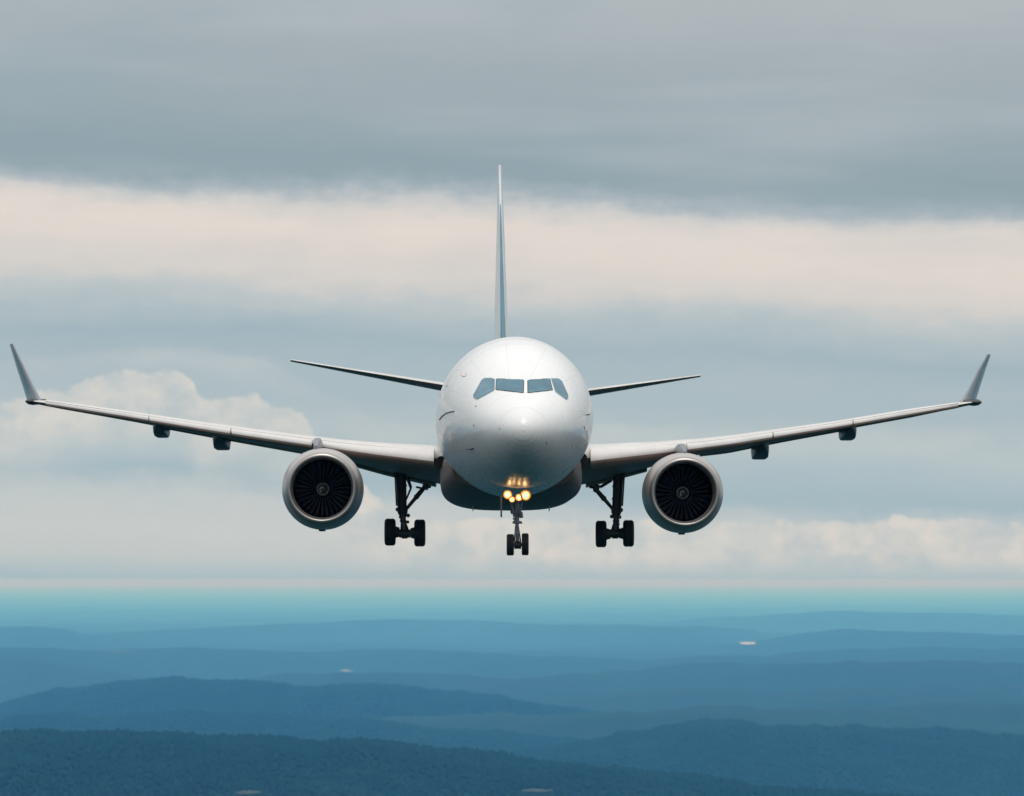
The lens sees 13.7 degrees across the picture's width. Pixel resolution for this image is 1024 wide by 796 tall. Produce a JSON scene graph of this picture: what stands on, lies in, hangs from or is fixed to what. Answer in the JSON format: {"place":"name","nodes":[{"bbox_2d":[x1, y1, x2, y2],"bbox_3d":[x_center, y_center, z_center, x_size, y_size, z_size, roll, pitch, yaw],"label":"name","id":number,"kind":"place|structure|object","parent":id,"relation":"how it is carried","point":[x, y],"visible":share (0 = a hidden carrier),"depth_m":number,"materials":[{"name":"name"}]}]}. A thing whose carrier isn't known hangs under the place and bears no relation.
{"place":"outdoors","nodes":[
{"label":"outdoors","id":0,"kind":"place"},
{"bbox_2d":[0,658,147,688],"bbox_3d":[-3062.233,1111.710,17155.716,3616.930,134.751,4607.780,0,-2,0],"label":"hills","id":1,"kind":"structure","parent":0,"point":[21,673],"depth_m":16217.28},
{"bbox_2d":[0,626,179,649],"bbox_3d":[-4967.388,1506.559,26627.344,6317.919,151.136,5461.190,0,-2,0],"label":"hills","id":2,"kind":"structure","parent":0,"point":[31,637],"depth_m":26183.30,"materials":[{"name":"blue"}]},
{"bbox_2d":[107,650,130,651],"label":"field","id":3,"kind":"structure","parent":0,"point":[119,651],"depth_m":19422.15,"materials":[{"name":"blue"}]},
{"bbox_2d":[234,791,262,793],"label":"field","id":4,"kind":"structure","parent":0,"point":[247,792],"depth_m":4897.81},
{"bbox_2d":[1,716,519,747],"bbox_3d":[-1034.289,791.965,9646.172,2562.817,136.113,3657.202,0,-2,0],"label":"hills","id":5,"kind":"structure","parent":0,"point":[185,726],"depth_m":9630.35,"materials":[{"name":"blue plant"}]},
{"bbox_2d":[0,708,585,751],"bbox_3d":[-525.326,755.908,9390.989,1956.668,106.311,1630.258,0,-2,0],"label":"forest","id":6,"kind":"object","parent":5,"relation":"on","point":[303,726],"visible":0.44,"depth_m":9682.53,"materials":[{"name":"blue plant"}]},
{"bbox_2d":[4,684,519,718],"bbox_3d":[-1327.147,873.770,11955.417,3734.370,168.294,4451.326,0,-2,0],"label":"hills","id":7,"kind":"structure","parent":0,"point":[338,703],"depth_m":11374.94,"materials":[{"name":"blue plant"}]},
{"bbox_2d":[0,675,606,719],"bbox_3d":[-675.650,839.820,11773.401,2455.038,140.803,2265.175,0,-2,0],"label":"forest","id":8,"kind":"object","parent":7,"relation":"on","point":[136,693],"visible":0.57,"depth_m":11540.32,"materials":[{"name":"blue plant"}]},
{"bbox_2d":[0,647,646,679],"bbox_3d":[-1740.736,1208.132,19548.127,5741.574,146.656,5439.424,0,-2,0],"label":"hills","id":9,"kind":"structure","parent":0,"point":[208,663],"depth_m":19116.74,"materials":[{"name":"blue"}]},
{"bbox_2d":[248,672,503,690],"bbox_3d":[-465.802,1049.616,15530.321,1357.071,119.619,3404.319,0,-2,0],"label":"hills","id":10,"kind":"structure","parent":0,"point":[444,682],"depth_m":15144.48,"materials":[{"name":"blue"}]},
{"bbox_2d":[0,739,754,795],"bbox_3d":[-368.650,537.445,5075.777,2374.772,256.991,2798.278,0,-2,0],"label":"hills","id":11,"kind":"structure","parent":0,"point":[351,770],"depth_m":5096.44,"materials":[{"name":"blue plant"}]},
{"bbox_2d":[0,727,943,795],"bbox_3d":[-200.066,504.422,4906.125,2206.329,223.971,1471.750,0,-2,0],"label":"forest","id":12,"kind":"object","parent":11,"relation":"on","point":[194,757],"visible":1,"depth_m":5169.69,"materials":[{"name":"blue plant"}]},
{"bbox_2d":[90,619,767,645],"bbox_3d":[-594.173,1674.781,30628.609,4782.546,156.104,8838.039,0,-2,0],"label":"hills","id":13,"kind":"structure","parent":0,"point":[589,635],"depth_m":29546.01,"materials":[{"name":"blue"}]},
{"bbox_2d":[10,165,990,555],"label":"airliner","id":14,"kind":"object","parent":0,"point":[514,421],"visible":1,"depth_m":111.62,"materials":[{"name":"white paint"}]},
{"bbox_2d":[0,585,1023,702],"bbox_3d":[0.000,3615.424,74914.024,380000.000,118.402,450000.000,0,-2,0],"label":"ground","id":15,"kind":"structure","parent":0,"point":[98,609],"depth_m":67467.82,"materials":[{"name":"forest"},{"name":"grass"},{"name":"soil"}]},
{"bbox_2d":[0,0,1023,585],"label":"sky","id":16,"kind":"structure","parent":0,"point":[810,211],"materials":[{"name":"grey"}]},
{"bbox_2d":[522,789,553,791],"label":"field","id":17,"kind":"structure","parent":0,"point":[537,790],"depth_m":5147.21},
{"bbox_2d":[374,702,1023,739],"bbox_3d":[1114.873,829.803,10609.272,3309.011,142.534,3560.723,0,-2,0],"label":"hills","id":18,"kind":"structure","parent":0,"point":[994,718],"depth_m":10406.28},
{"bbox_2d":[456,659,1023,699],"bbox_3d":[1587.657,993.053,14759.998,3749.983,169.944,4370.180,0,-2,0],"label":"hills","id":19,"kind":"structure","parent":0,"point":[769,677],"depth_m":14686.54,"materials":[{"name":"blue"}]},
{"bbox_2d":[508,734,1020,794],"bbox_3d":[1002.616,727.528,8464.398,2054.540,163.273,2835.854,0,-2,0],"label":"hills","id":20,"kind":"structure","parent":0,"point":[752,767],"depth_m":8001.71,"materials":[{"name":"blue plant"}]},
{"bbox_2d":[511,717,1023,795],"bbox_3d":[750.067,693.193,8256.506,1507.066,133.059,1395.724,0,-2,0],"label":"forest","id":21,"kind":"object","parent":20,"relation":"on","point":[669,742],"visible":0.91,"depth_m":8156.37,"materials":[{"name":"blue plant"}]},
{"bbox_2d":[523,684,1023,712],"bbox_3d":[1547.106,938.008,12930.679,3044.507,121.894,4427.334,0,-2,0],"label":"hills","id":22,"kind":"structure","parent":0,"point":[653,700],"depth_m":12949.97,"materials":[{"name":"blue plant"}]},
{"bbox_2d":[540,629,1023,652],"bbox_3d":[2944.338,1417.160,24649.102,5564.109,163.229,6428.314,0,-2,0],"label":"hills","id":23,"kind":"structure","parent":0,"point":[836,639],"depth_m":24171.69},
{"bbox_2d":[635,646,1023,669],"bbox_3d":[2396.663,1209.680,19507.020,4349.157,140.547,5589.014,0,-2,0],"label":"hills","id":24,"kind":"structure","parent":0,"point":[926,653],"depth_m":19103.40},
{"bbox_2d":[641,611,1023,630],"bbox_3d":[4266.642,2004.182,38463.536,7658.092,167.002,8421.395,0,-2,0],"label":"hills","id":25,"kind":"structure","parent":0,"point":[835,620],"depth_m":37736.06,"materials":[{"name":"blue"}]}
]}

